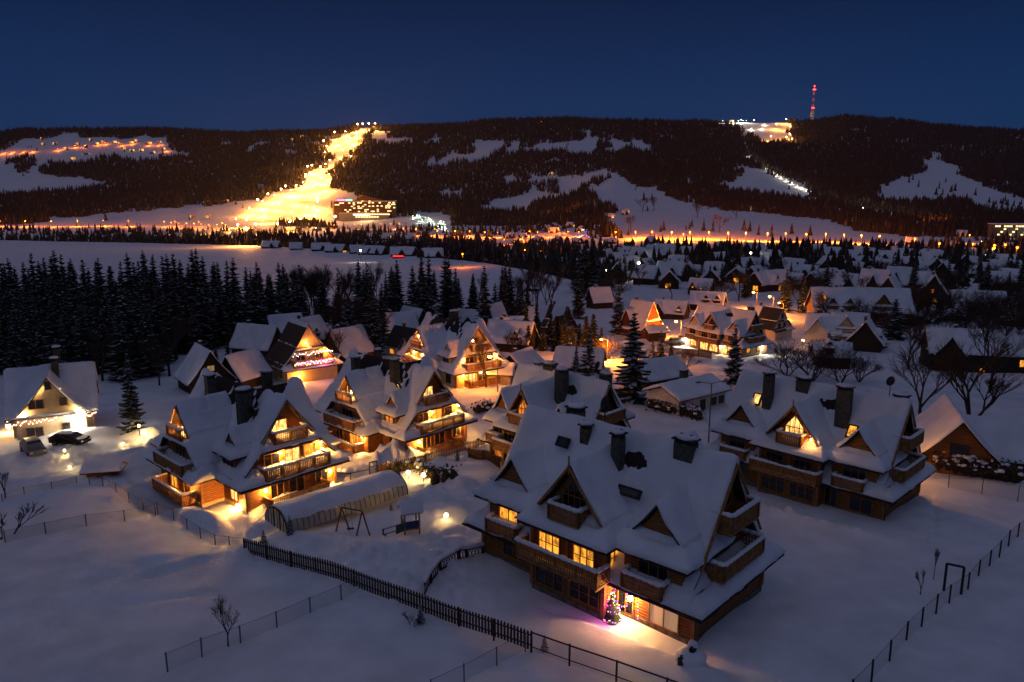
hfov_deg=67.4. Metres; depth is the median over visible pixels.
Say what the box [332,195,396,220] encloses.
hotel
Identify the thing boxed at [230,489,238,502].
window
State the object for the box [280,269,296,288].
bare tree
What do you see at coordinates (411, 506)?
play tower
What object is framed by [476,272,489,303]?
bare tree
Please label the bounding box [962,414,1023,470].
snowy house
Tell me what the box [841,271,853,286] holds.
bare tree
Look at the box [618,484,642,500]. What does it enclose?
roof window
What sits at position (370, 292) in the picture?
spruce
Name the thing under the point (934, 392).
bare tree
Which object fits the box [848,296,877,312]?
bare tree
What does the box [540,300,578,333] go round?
snowy house
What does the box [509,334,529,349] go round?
bare tree
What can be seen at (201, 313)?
spruce
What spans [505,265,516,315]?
spruce
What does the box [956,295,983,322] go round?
bare tree
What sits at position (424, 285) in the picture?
spruce
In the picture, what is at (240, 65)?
sky
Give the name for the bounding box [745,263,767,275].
village house
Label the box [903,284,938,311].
bare tree
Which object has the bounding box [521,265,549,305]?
bare tree
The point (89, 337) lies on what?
bare tree
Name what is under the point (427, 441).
window
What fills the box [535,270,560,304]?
bare tree
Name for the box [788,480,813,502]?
window
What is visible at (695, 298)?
snowy house
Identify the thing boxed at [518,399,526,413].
window
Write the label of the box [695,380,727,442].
street lamp
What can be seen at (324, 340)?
bare tree
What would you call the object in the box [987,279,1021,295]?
bare tree
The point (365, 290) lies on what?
spruce
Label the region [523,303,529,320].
thuja
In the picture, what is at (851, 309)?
bare tree
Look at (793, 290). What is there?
bare tree
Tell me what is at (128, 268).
spruce
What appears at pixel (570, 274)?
bare tree
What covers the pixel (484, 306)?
spruce
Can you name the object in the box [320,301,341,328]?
bare tree
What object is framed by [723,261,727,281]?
spruce
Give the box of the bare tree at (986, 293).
[968,286,1022,312]
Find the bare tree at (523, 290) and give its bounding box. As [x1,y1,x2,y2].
[506,275,529,303]
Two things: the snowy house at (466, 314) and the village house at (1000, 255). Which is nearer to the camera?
the snowy house at (466, 314)
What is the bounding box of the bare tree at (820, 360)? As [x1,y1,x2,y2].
[784,339,840,381]
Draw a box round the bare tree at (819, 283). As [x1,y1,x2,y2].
[805,270,832,287]
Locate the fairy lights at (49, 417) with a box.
[7,412,92,426]
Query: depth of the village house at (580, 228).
1097.57 m
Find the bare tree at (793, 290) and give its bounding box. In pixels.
[789,284,814,308]
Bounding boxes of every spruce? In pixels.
[0,263,9,295]
[0,331,12,374]
[4,258,21,304]
[4,275,23,330]
[5,315,22,367]
[8,271,23,309]
[8,289,33,343]
[12,267,24,309]
[14,313,39,366]
[17,262,29,304]
[24,270,31,304]
[26,253,40,309]
[27,281,48,343]
[33,314,47,364]
[35,265,50,318]
[39,258,48,284]
[39,299,69,364]
[44,256,61,295]
[47,250,62,284]
[58,254,68,297]
[62,262,80,311]
[63,265,84,337]
[67,259,77,282]
[71,304,101,369]
[78,260,87,300]
[81,268,98,317]
[92,261,97,290]
[93,258,106,300]
[95,283,111,318]
[101,266,119,305]
[102,272,140,368]
[102,307,145,380]
[105,266,119,314]
[116,350,145,434]
[117,261,126,296]
[122,253,133,299]
[128,262,138,301]
[130,293,160,368]
[132,261,140,294]
[134,250,156,306]
[140,269,153,315]
[149,254,161,288]
[157,256,169,297]
[161,254,171,291]
[165,254,183,304]
[177,259,187,290]
[180,269,199,323]
[186,305,208,352]
[187,250,206,311]
[193,249,206,292]
[193,274,220,347]
[198,256,209,287]
[203,282,209,306]
[205,302,220,348]
[206,262,228,328]
[208,264,225,320]
[208,276,224,320]
[213,285,230,344]
[215,262,224,305]
[222,261,230,319]
[222,281,243,344]
[223,278,247,342]
[224,258,246,326]
[242,267,249,315]
[244,273,267,324]
[245,271,252,315]
[246,275,265,322]
[247,262,264,316]
[256,268,271,322]
[260,529,267,543]
[264,273,273,313]
[266,275,275,313]
[269,264,285,312]
[272,279,289,313]
[280,264,290,308]
[283,272,290,312]
[285,278,295,311]
[286,515,293,535]
[290,273,310,316]
[295,265,310,314]
[299,281,310,315]
[311,268,331,311]
[313,272,329,322]
[314,299,319,314]
[329,273,344,329]
[339,290,358,327]
[350,260,362,322]
[357,269,367,320]
[358,275,369,327]
[362,276,386,347]
[364,266,373,288]
[366,290,386,357]
[377,290,390,343]
[378,283,386,311]
[383,271,398,311]
[383,273,386,300]
[385,267,400,311]
[393,260,406,311]
[405,266,419,306]
[413,265,428,311]
[415,276,427,310]
[416,256,429,300]
[416,605,424,624]
[421,285,438,322]
[425,254,436,300]
[431,270,440,302]
[435,256,461,321]
[439,257,459,306]
[452,269,464,307]
[454,448,460,460]
[457,279,464,308]
[466,273,478,308]
[467,275,479,309]
[475,266,491,326]
[490,283,498,302]
[497,267,503,300]
[498,270,513,315]
[498,273,510,315]
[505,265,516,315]
[512,286,525,315]
[515,278,524,303]
[523,282,530,306]
[540,635,548,652]
[568,249,580,289]
[570,269,585,318]
[571,344,579,372]
[572,238,597,292]
[577,327,598,376]
[581,275,586,297]
[588,237,599,280]
[595,254,601,282]
[599,259,606,286]
[608,262,612,283]
[608,285,625,336]
[613,313,653,406]
[614,256,623,284]
[622,257,627,279]
[647,339,655,357]
[656,331,666,357]
[668,342,673,355]
[707,265,712,278]
[718,262,724,285]
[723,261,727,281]
[723,324,744,384]
[737,261,749,298]
[747,269,752,296]
[761,255,764,266]
[768,257,773,269]
[775,270,794,312]
[796,277,807,312]
[809,259,815,271]
[820,260,832,286]
[856,261,860,273]
[870,255,875,267]
[876,318,889,348]
[883,299,907,340]
[907,261,919,289]
[932,283,945,307]
[943,259,952,284]
[978,271,984,288]
[979,263,992,290]
[993,274,999,290]
[1012,255,1020,268]
[1014,264,1023,298]
[1015,258,1023,289]
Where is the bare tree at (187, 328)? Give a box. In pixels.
[168,317,195,360]
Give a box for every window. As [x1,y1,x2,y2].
[26,426,44,436]
[27,399,44,409]
[43,381,51,390]
[58,397,67,405]
[61,421,70,429]
[170,474,178,489]
[175,444,186,459]
[183,482,191,496]
[207,365,214,371]
[223,458,232,467]
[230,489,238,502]
[249,407,256,416]
[263,451,279,466]
[270,482,284,498]
[272,417,287,433]
[279,370,282,378]
[284,446,300,461]
[288,475,304,492]
[296,355,304,361]
[303,441,315,456]
[315,352,323,357]
[315,468,327,483]
[335,428,343,439]
[342,406,353,417]
[349,433,357,446]
[385,416,393,423]
[394,382,401,388]
[415,351,421,358]
[417,411,428,422]
[422,436,431,447]
[424,385,432,395]
[431,408,441,419]
[434,432,444,446]
[444,405,452,416]
[446,374,450,383]
[452,427,460,437]
[465,356,473,363]
[468,373,475,383]
[478,371,486,379]
[486,353,492,360]
[493,427,501,432]
[494,450,501,457]
[498,506,518,523]
[502,542,523,562]
[504,431,515,441]
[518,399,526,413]
[535,565,563,593]
[538,530,560,554]
[555,435,570,448]
[562,479,586,508]
[568,580,599,609]
[572,543,594,567]
[609,551,617,568]
[617,590,634,617]
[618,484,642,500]
[637,559,669,580]
[648,603,679,635]
[690,339,696,345]
[700,342,707,349]
[700,399,705,409]
[701,332,707,338]
[709,344,717,351]
[711,397,716,404]
[718,395,723,403]
[722,346,726,354]
[725,488,731,507]
[729,436,745,449]
[739,463,747,476]
[753,392,761,405]
[761,473,785,493]
[765,449,783,466]
[784,414,804,433]
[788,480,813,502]
[793,457,811,473]
[823,487,837,507]
[842,465,867,479]
[845,424,858,437]
[848,494,873,516]
[949,444,969,455]
[1019,360,1023,366]
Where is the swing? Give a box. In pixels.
[335,507,370,535]
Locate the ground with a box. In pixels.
[0,119,1023,681]
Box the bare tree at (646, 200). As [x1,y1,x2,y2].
[635,197,648,211]
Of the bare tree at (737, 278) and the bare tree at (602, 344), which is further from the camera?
the bare tree at (737, 278)
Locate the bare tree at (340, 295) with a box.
[332,289,368,308]
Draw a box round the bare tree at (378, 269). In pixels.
[365,261,384,291]
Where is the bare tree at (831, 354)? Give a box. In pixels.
[813,339,866,382]
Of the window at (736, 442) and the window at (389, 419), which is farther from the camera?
the window at (389, 419)
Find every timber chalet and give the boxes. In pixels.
[145,368,350,513]
[313,347,477,453]
[396,309,509,388]
[461,396,785,644]
[476,360,635,465]
[678,302,772,357]
[704,369,935,520]
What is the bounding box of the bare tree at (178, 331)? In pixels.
[152,315,190,375]
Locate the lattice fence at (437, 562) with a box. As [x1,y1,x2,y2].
[422,542,484,594]
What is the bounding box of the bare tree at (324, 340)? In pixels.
[316,331,335,349]
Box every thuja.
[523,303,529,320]
[525,325,534,349]
[533,318,540,346]
[534,303,541,344]
[538,329,547,350]
[544,314,554,345]
[547,316,561,351]
[557,319,569,345]
[567,325,578,345]
[575,324,581,346]
[578,316,594,347]
[590,314,598,346]
[596,327,606,349]
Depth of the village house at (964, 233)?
1011.82 m
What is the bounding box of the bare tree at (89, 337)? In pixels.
[75,324,113,374]
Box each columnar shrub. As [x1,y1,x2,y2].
[213,342,218,359]
[225,337,230,354]
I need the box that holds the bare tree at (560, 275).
[544,267,565,303]
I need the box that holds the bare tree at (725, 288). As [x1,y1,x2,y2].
[706,281,737,293]
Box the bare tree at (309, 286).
[306,275,318,308]
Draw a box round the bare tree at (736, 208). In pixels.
[729,206,740,216]
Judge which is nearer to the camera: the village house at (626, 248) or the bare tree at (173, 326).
the bare tree at (173, 326)
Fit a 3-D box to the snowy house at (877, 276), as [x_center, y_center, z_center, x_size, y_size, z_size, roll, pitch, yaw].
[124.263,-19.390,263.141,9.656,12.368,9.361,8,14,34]
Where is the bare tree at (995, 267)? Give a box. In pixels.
[983,261,999,270]
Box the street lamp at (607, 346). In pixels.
[599,338,607,361]
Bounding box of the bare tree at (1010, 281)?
[978,272,1023,294]
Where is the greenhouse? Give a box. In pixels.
[265,470,407,533]
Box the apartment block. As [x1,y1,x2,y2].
[987,223,1023,237]
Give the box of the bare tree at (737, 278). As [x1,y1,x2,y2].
[727,270,748,300]
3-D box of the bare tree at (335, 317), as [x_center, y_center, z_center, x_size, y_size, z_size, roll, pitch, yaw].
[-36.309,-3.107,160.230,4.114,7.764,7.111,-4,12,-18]
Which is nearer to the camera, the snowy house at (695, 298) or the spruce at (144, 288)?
the spruce at (144, 288)
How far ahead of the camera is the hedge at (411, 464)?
77.03 m
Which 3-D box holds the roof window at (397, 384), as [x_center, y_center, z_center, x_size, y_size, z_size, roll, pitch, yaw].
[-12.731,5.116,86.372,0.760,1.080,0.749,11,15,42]
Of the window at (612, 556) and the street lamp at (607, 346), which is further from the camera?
the street lamp at (607, 346)
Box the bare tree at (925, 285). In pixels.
[902,280,936,307]
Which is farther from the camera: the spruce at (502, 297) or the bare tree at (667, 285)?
the bare tree at (667, 285)
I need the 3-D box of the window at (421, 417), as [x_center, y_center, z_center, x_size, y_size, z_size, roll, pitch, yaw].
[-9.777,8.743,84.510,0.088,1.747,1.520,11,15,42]
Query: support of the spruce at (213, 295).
on the ground
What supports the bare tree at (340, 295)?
on the ground
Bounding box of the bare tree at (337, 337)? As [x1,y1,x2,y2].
[322,327,347,352]
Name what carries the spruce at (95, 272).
on the ground
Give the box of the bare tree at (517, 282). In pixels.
[513,276,524,294]
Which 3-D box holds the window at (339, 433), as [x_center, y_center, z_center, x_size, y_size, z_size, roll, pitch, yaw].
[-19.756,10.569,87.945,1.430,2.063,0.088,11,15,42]
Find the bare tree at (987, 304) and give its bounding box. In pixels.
[952,291,1012,326]
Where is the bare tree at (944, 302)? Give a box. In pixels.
[924,291,962,321]
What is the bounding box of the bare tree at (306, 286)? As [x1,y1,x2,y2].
[303,266,319,306]
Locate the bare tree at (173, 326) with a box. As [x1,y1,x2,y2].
[162,312,189,359]
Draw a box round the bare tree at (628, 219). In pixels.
[625,215,635,232]
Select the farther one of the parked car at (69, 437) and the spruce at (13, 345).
the spruce at (13, 345)
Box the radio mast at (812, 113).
[810,86,815,120]
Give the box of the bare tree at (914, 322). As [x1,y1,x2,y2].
[900,312,928,338]
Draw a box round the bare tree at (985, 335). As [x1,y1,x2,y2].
[967,317,1023,392]
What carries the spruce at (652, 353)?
on the ground
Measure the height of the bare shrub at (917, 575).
2.035 m
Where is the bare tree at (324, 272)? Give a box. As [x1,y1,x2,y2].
[314,263,331,286]
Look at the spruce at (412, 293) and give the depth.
181.40 m
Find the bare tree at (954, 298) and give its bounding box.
[923,282,978,309]
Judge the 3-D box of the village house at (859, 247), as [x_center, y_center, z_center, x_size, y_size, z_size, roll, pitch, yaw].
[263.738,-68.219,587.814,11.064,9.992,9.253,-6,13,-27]
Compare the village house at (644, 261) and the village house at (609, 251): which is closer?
the village house at (644, 261)
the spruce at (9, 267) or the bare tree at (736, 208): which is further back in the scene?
the bare tree at (736, 208)
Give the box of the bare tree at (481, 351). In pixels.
[471,337,487,386]
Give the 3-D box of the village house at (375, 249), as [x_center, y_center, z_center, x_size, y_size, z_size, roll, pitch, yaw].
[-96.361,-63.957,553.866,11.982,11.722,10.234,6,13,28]
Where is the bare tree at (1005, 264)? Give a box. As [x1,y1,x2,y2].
[994,260,1013,270]
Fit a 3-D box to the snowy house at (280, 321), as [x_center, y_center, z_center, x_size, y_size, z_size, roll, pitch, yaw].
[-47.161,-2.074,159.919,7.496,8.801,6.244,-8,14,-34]
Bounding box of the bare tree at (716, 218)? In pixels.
[711,214,730,232]
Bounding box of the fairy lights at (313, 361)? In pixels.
[295,358,332,365]
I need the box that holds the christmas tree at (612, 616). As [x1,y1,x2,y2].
[603,589,621,623]
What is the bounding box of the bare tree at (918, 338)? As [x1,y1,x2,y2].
[901,320,930,368]
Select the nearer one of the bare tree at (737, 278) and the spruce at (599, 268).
the bare tree at (737, 278)
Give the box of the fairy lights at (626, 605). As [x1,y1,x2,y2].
[615,591,637,618]
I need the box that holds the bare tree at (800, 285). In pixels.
[787,273,821,292]
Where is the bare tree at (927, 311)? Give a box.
[906,306,935,322]
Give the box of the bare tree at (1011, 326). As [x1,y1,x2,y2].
[989,310,1023,335]
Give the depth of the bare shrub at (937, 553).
54.83 m
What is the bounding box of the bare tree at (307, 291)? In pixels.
[294,278,314,308]
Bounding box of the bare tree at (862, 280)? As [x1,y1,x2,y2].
[856,275,870,286]
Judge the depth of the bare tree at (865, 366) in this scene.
121.88 m
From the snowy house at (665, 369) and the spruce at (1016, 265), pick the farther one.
the spruce at (1016, 265)
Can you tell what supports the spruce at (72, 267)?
on the ground
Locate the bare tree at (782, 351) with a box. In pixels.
[750,335,815,375]
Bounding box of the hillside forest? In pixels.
[0,112,1023,237]
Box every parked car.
[19,435,46,456]
[48,430,90,445]
[663,336,684,345]
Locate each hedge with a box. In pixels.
[375,456,439,478]
[428,463,461,484]
[468,399,494,412]
[644,398,706,420]
[802,339,845,347]
[912,308,971,324]
[927,451,1023,483]
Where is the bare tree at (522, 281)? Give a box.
[516,264,535,296]
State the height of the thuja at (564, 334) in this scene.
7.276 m
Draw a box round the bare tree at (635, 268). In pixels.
[632,265,648,285]
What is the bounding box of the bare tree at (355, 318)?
[342,312,363,324]
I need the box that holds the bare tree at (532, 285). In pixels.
[523,271,538,300]
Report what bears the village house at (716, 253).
on the ground
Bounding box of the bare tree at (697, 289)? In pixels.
[683,282,710,291]
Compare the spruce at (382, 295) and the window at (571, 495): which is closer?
the window at (571, 495)
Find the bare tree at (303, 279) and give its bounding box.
[301,273,312,306]
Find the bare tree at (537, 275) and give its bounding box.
[524,262,552,293]
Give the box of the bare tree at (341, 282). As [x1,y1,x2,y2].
[340,275,355,297]
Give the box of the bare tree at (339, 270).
[333,265,353,301]
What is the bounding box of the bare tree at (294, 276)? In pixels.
[288,265,305,287]
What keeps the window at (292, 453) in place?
in the timber chalet at (220, 438)
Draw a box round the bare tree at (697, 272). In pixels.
[681,268,700,278]
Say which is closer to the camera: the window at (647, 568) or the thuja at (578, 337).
the window at (647, 568)
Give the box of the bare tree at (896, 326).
[877,306,921,335]
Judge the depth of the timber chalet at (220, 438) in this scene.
70.31 m
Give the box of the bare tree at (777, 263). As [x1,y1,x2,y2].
[772,258,787,267]
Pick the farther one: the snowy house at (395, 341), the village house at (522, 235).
the village house at (522, 235)
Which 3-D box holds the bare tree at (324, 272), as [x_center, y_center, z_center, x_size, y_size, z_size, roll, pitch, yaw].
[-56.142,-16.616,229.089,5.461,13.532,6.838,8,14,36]
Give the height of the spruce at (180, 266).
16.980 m
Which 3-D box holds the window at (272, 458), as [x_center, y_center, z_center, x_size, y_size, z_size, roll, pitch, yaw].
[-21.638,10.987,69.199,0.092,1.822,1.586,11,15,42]
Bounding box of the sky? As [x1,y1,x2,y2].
[0,0,1023,131]
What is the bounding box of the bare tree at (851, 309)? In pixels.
[846,307,877,318]
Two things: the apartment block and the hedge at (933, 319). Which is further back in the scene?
the apartment block
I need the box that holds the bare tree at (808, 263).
[802,257,820,266]
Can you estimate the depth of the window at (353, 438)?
86.18 m
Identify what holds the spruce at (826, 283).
on the ground
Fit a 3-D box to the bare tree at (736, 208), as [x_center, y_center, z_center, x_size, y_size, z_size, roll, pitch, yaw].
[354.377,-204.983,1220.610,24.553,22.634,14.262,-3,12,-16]
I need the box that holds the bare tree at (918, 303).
[913,298,924,307]
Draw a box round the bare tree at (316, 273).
[305,268,323,297]
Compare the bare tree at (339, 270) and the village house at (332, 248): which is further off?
the village house at (332, 248)
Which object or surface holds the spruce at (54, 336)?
on the ground
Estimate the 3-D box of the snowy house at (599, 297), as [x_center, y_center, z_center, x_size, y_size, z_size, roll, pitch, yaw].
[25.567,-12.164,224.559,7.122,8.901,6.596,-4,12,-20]
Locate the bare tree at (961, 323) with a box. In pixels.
[925,299,984,328]
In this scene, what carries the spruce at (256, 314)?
on the ground
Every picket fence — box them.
[243,538,531,652]
[379,448,445,471]
[446,440,484,456]
[468,447,499,467]
[665,347,711,358]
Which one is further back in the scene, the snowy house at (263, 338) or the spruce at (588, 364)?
the snowy house at (263, 338)
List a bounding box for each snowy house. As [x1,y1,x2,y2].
[3,345,99,439]
[172,340,236,393]
[222,347,273,386]
[228,320,280,356]
[264,317,343,382]
[265,311,302,333]
[297,315,328,342]
[323,324,374,357]
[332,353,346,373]
[383,309,418,336]
[383,322,415,356]
[400,303,425,325]
[457,306,479,322]
[486,301,507,318]
[487,316,539,352]
[493,313,532,320]
[505,346,544,370]
[523,303,548,324]
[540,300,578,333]
[552,342,607,372]
[584,284,614,308]
[619,296,663,338]
[619,355,692,388]
[642,368,731,414]
[653,297,690,319]
[686,275,715,293]
[688,288,727,309]
[753,302,794,340]
[790,272,804,289]
[803,308,844,343]
[804,284,915,328]
[828,271,858,286]
[829,268,845,272]
[830,308,869,339]
[845,315,887,352]
[857,266,891,286]
[881,273,902,287]
[887,264,912,286]
[913,394,1001,475]
[917,271,948,303]
[917,324,1023,372]
[945,287,1008,315]
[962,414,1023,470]
[963,263,977,277]
[989,269,1019,288]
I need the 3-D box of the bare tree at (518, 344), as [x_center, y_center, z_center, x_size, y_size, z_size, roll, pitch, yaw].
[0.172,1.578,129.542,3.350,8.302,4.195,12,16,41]
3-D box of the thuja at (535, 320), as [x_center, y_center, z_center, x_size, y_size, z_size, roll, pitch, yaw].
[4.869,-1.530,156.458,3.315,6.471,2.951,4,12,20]
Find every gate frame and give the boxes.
[369,460,377,473]
[942,563,965,594]
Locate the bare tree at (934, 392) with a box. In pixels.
[888,340,971,413]
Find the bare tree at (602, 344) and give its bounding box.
[592,336,623,358]
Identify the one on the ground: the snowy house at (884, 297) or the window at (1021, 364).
the snowy house at (884, 297)
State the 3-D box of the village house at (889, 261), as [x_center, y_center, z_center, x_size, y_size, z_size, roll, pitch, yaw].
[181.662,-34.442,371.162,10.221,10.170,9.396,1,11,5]
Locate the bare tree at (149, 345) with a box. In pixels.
[140,335,174,385]
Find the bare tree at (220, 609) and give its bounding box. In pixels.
[209,595,239,646]
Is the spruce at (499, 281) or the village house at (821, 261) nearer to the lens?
the spruce at (499, 281)
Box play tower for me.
[382,497,423,536]
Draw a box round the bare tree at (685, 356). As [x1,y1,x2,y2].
[674,346,701,366]
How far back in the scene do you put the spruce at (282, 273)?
213.65 m
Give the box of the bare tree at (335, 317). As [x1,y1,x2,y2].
[330,310,341,328]
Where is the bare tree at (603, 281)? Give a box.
[596,273,633,297]
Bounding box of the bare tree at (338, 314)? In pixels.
[327,298,364,327]
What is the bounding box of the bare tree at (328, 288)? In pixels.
[323,276,332,290]
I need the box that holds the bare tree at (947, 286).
[940,276,957,290]
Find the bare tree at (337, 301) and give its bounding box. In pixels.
[328,295,369,315]
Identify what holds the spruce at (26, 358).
on the ground
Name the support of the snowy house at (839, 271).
on the ground
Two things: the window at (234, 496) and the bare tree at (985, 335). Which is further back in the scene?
the bare tree at (985, 335)
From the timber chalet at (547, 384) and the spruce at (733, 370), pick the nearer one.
the timber chalet at (547, 384)
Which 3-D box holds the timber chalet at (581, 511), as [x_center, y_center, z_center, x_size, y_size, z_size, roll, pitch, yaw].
[7.412,11.694,54.890,20.366,15.144,14.102,10,15,41]
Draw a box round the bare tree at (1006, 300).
[985,294,1020,313]
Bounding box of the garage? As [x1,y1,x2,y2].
[484,362,516,383]
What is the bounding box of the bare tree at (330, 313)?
[305,306,337,326]
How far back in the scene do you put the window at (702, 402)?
103.60 m
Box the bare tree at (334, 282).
[329,272,346,292]
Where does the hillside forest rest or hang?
on the ground
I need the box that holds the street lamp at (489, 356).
[487,355,497,391]
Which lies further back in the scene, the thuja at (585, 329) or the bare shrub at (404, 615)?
the thuja at (585, 329)
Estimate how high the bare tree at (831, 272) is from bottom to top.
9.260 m
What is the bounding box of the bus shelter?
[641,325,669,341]
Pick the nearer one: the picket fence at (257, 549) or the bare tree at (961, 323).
the picket fence at (257, 549)
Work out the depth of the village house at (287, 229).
1289.33 m
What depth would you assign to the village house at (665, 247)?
494.06 m
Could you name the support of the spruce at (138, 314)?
on the ground
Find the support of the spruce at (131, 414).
on the ground
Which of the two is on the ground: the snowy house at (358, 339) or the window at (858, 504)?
the snowy house at (358, 339)
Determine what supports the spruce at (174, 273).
on the ground
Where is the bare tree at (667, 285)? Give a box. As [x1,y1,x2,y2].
[662,277,673,298]
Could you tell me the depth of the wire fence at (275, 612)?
47.25 m
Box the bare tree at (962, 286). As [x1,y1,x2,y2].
[926,271,972,289]
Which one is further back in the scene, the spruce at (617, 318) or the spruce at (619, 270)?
the spruce at (619, 270)
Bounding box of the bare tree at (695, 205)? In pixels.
[692,201,702,217]
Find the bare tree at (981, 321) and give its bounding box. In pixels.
[964,310,1006,328]
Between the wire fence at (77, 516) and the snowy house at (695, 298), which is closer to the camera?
the wire fence at (77, 516)
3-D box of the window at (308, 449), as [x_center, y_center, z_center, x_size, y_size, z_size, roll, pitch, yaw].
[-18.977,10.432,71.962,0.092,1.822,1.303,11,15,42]
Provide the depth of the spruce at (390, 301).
169.48 m
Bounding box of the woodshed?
[79,460,127,476]
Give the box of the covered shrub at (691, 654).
[675,639,706,667]
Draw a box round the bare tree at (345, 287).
[339,276,350,294]
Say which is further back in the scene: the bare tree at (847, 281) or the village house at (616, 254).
the village house at (616, 254)
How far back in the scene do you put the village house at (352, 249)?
574.18 m
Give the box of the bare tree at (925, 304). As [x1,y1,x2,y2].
[912,289,950,311]
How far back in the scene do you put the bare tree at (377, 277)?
224.04 m
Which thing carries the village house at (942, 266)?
on the ground
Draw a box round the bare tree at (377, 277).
[369,269,380,301]
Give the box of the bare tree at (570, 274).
[564,269,573,281]
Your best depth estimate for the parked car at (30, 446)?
83.99 m
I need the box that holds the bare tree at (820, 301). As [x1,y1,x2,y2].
[812,292,834,312]
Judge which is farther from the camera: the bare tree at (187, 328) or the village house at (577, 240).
the village house at (577, 240)
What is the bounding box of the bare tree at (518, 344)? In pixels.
[503,327,524,352]
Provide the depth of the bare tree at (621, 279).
271.81 m
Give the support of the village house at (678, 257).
on the ground
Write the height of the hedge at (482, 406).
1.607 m
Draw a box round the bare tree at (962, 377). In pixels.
[928,339,1023,415]
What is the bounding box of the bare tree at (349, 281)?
[347,272,356,298]
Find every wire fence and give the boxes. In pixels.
[1,477,76,501]
[3,504,155,542]
[88,476,244,545]
[165,574,359,671]
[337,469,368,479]
[430,632,525,681]
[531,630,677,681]
[852,522,1021,681]
[948,473,1021,501]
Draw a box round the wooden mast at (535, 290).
[527,267,538,301]
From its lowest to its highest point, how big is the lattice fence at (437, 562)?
2.067 m
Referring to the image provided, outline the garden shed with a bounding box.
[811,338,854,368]
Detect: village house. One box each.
[260,239,281,248]
[285,227,292,231]
[289,242,302,249]
[302,227,310,232]
[310,241,330,250]
[324,242,347,252]
[348,245,357,253]
[357,244,371,254]
[369,244,388,254]
[390,245,406,256]
[405,234,414,240]
[406,246,417,255]
[416,247,428,257]
[423,246,443,257]
[505,232,514,238]
[518,232,527,237]
[521,238,529,244]
[534,235,542,242]
[542,225,551,231]
[549,227,559,232]
[554,234,562,241]
[566,222,574,227]
[573,237,579,243]
[577,226,585,231]
[580,236,587,243]
[601,237,610,242]
[602,248,612,257]
[607,213,615,218]
[608,237,618,243]
[610,250,628,259]
[612,261,627,277]
[615,254,637,263]
[618,254,639,269]
[619,245,630,251]
[621,209,628,214]
[628,245,647,256]
[631,264,660,284]
[640,249,662,258]
[640,257,654,264]
[644,236,656,243]
[645,244,665,258]
[652,242,675,257]
[656,259,687,281]
[657,268,680,288]
[668,255,687,260]
[680,246,696,258]
[686,260,700,280]
[700,266,720,285]
[701,261,724,273]
[713,251,731,261]
[724,264,745,283]
[731,256,753,268]
[743,243,761,253]
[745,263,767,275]
[747,256,769,267]
[749,268,778,291]
[759,249,782,260]
[765,269,794,291]
[782,257,806,268]
[787,261,819,276]
[800,270,823,284]
[811,243,826,250]
[816,257,830,267]
[817,268,838,273]
[824,246,840,255]
[845,261,864,271]
[848,249,862,257]
[852,255,871,262]
[854,245,862,249]
[869,248,873,258]
[876,259,894,268]
[878,248,896,258]
[891,246,908,250]
[896,248,912,255]
[900,254,922,266]
[905,236,918,244]
[912,261,931,271]
[916,271,932,285]
[919,247,941,254]
[920,248,946,260]
[923,255,942,270]
[932,259,954,277]
[956,230,967,236]
[961,252,977,264]
[976,259,1006,272]
[989,257,1021,267]
[992,251,1016,259]
[1000,268,1019,270]
[1003,257,1013,267]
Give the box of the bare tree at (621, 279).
[614,272,634,289]
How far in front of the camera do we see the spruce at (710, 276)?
294.43 m
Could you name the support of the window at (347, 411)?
in the timber chalet at (366, 402)
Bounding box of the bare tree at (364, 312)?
[357,299,395,328]
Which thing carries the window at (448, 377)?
in the timber chalet at (445, 344)
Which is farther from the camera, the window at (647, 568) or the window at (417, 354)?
the window at (417, 354)
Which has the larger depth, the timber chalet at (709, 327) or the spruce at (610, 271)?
the spruce at (610, 271)
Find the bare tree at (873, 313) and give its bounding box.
[846,300,888,324]
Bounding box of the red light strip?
[393,255,403,258]
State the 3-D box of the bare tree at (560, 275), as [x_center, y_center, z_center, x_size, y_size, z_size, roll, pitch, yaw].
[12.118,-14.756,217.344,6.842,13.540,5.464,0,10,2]
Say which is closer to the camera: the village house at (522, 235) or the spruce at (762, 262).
the spruce at (762, 262)
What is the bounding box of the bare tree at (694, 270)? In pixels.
[675,262,704,281]
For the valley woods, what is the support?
on the ground
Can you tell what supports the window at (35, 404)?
in the snowy house at (55, 388)
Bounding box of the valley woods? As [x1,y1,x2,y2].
[0,191,1023,285]
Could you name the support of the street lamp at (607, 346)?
on the ground
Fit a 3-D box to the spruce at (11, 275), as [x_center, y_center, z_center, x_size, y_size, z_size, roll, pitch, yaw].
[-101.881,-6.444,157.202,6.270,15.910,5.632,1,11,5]
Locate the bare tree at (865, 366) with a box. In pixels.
[839,353,884,381]
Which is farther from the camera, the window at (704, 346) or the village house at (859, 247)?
the village house at (859, 247)
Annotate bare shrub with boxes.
[0,471,9,497]
[0,501,46,539]
[401,612,419,625]
[914,571,925,594]
[933,548,939,579]
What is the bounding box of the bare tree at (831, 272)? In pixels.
[813,268,834,278]
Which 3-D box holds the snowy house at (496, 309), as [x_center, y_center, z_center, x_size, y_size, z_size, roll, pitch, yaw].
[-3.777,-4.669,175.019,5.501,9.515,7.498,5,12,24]
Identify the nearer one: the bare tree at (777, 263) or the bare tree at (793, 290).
the bare tree at (793, 290)
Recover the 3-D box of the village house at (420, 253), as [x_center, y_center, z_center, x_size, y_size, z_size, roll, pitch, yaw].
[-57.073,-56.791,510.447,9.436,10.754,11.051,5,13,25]
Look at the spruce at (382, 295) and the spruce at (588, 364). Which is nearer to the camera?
the spruce at (588, 364)

